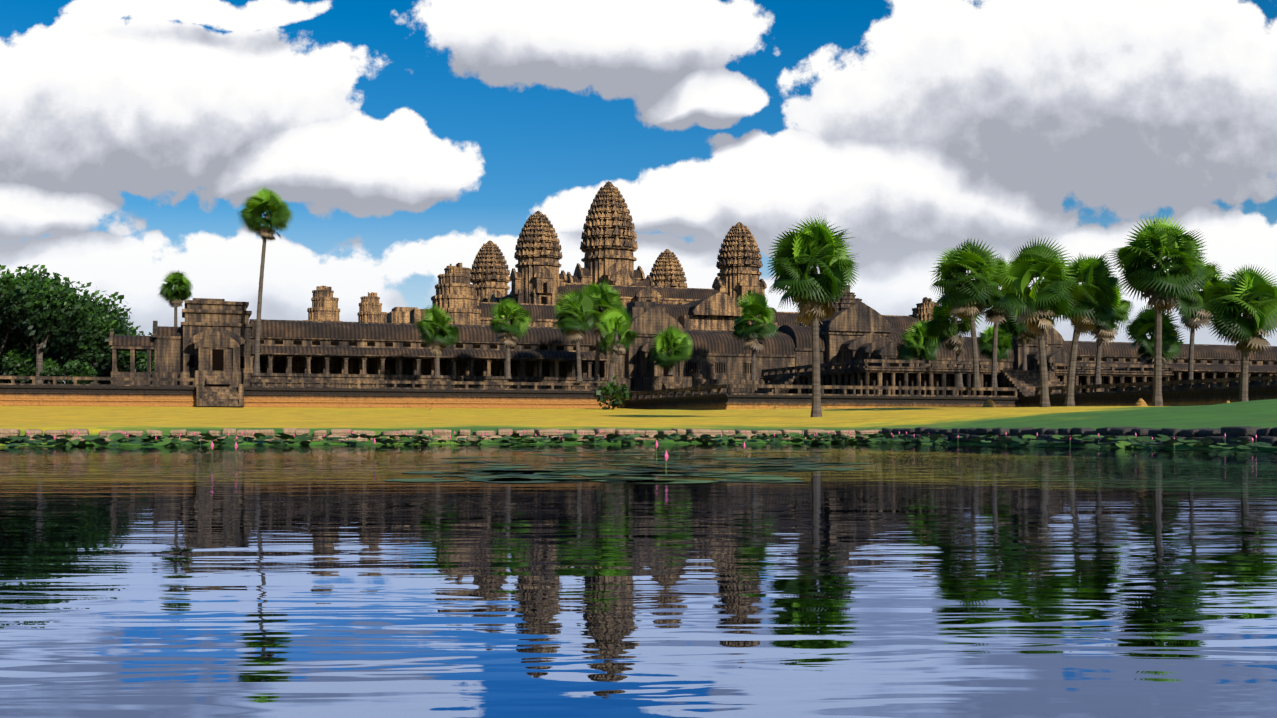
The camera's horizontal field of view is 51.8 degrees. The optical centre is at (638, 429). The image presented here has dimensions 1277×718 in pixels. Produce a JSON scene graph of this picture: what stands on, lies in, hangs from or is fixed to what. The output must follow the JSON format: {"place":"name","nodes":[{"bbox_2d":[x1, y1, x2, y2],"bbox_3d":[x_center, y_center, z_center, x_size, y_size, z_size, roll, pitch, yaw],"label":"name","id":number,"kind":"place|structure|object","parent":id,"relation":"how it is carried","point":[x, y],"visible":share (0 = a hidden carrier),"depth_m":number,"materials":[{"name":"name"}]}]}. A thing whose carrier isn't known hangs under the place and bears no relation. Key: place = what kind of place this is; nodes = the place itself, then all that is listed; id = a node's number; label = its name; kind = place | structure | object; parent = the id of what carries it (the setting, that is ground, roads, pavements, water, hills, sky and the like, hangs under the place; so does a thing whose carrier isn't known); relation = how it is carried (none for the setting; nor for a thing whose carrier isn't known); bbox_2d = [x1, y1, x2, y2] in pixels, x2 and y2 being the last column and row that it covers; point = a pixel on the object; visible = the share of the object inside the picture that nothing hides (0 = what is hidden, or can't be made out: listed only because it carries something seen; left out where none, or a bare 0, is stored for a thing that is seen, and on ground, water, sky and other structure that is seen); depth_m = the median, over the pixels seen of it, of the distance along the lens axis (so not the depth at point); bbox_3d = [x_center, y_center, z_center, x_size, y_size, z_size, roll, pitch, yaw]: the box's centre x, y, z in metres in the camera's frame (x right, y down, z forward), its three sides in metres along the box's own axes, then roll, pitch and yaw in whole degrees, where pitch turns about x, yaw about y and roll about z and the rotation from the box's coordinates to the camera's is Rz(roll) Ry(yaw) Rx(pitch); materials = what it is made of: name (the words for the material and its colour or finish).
{"place":"outdoors","nodes":[
{"label":"outdoors","id":0,"kind":"place"},
{"bbox_2d":[0,264,1182,409],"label":"tree","id":1,"kind":"object","parent":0,"point":[39,299],"depth_m":189.59,"materials":[{"name":"green plant"}]},
{"bbox_2d":[303,181,938,330],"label":"temple towers","id":2,"kind":"structure","parent":0,"point":[608,246],"depth_m":300.90,"materials":[{"name":"brown stone"}]},
{"bbox_2d":[0,443,1276,717],"bbox_3d":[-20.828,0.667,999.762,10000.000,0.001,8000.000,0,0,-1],"label":"water","id":3,"kind":"structure","parent":0,"point":[354,581],"depth_m":5.71,"materials":[{"name":"blue liquid"}]},
{"bbox_2d":[0,433,1271,482],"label":"lily pads","id":4,"kind":"object","parent":3,"relation":"on","point":[518,476],"visible":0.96,"depth_m":52.30,"materials":[{"name":"green plant"}]},
{"bbox_2d":[28,429,1256,460],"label":"lotus buds","id":5,"kind":"object","parent":3,"relation":"in","point":[666,456],"visible":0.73,"depth_m":54.55,"materials":[{"name":"pink plant"}]},
{"bbox_2d":[54,433,1252,473],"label":"lotus stems","id":6,"kind":"object","parent":3,"relation":"on","point":[559,441],"visible":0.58,"depth_m":53.99,"materials":[{"name":"green plant"}]},
{"bbox_2d":[0,399,1276,449],"bbox_3d":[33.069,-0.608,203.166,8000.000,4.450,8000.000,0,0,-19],"label":"ground","id":7,"kind":"structure","parent":0,"point":[94,420],"depth_m":84.55,"materials":[{"name":"yellow plant"}]},
{"bbox_2d":[0,385,749,408],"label":"temple terrace","id":8,"kind":"structure","parent":7,"relation":"on","point":[74,395],"depth_m":162.90,"materials":[{"name":"stone"}]},
{"bbox_2d":[0,285,1276,406],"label":"temple gallery","id":9,"kind":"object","parent":7,"relation":"on","point":[208,325],"visible":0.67,"depth_m":176.80,"materials":[{"name":"stone"}]},
{"bbox_2d":[113,268,1276,371],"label":"temple roof","id":10,"kind":"structure","parent":9,"relation":"on","point":[791,338],"depth_m":195.91,"materials":[{"name":"brown stone"}]},
{"bbox_2d":[409,275,1050,359],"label":"temple roof","id":11,"kind":"structure","parent":10,"relation":"on","point":[824,324],"depth_m":208.33,"materials":[{"name":"stone"}]},
{"bbox_2d":[189,283,1276,395],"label":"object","id":12,"kind":"object","parent":9,"relation":"attached to","point":[217,359],"visible":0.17,"depth_m":173.31,"materials":[{"name":"brown stone"}]},
{"bbox_2d":[0,426,1276,446],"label":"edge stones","id":13,"kind":"object","parent":7,"relation":"on","point":[444,434],"depth_m":59.09,"materials":[{"name":"grey stone"}]},
{"bbox_2d":[429,398,1230,409],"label":"mounds","id":14,"kind":"object","parent":7,"relation":"on","point":[989,402],"visible":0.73,"depth_m":118.16,"materials":[{"name":"green plant"}]},
{"bbox_2d":[623,386,1276,409],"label":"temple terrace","id":15,"kind":"structure","parent":7,"relation":"on","point":[1169,398],"depth_m":144.64,"materials":[{"name":"stone"}]},
{"bbox_2d":[0,0,1276,382],"label":"sky","id":16,"kind":"structure","parent":0,"point":[401,139],"materials":[{"name":"white"}]},
{"bbox_2d":[157,187,1276,416],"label":"palm","id":17,"kind":"object","parent":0,"point":[822,247],"depth_m":106.54,"materials":[{"name":"green plant"}]},
{"bbox_2d":[166,224,1272,370],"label":"palm skirts","id":18,"kind":"object","parent":17,"relation":"attached to","point":[1256,343],"visible":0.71,"depth_m":150.14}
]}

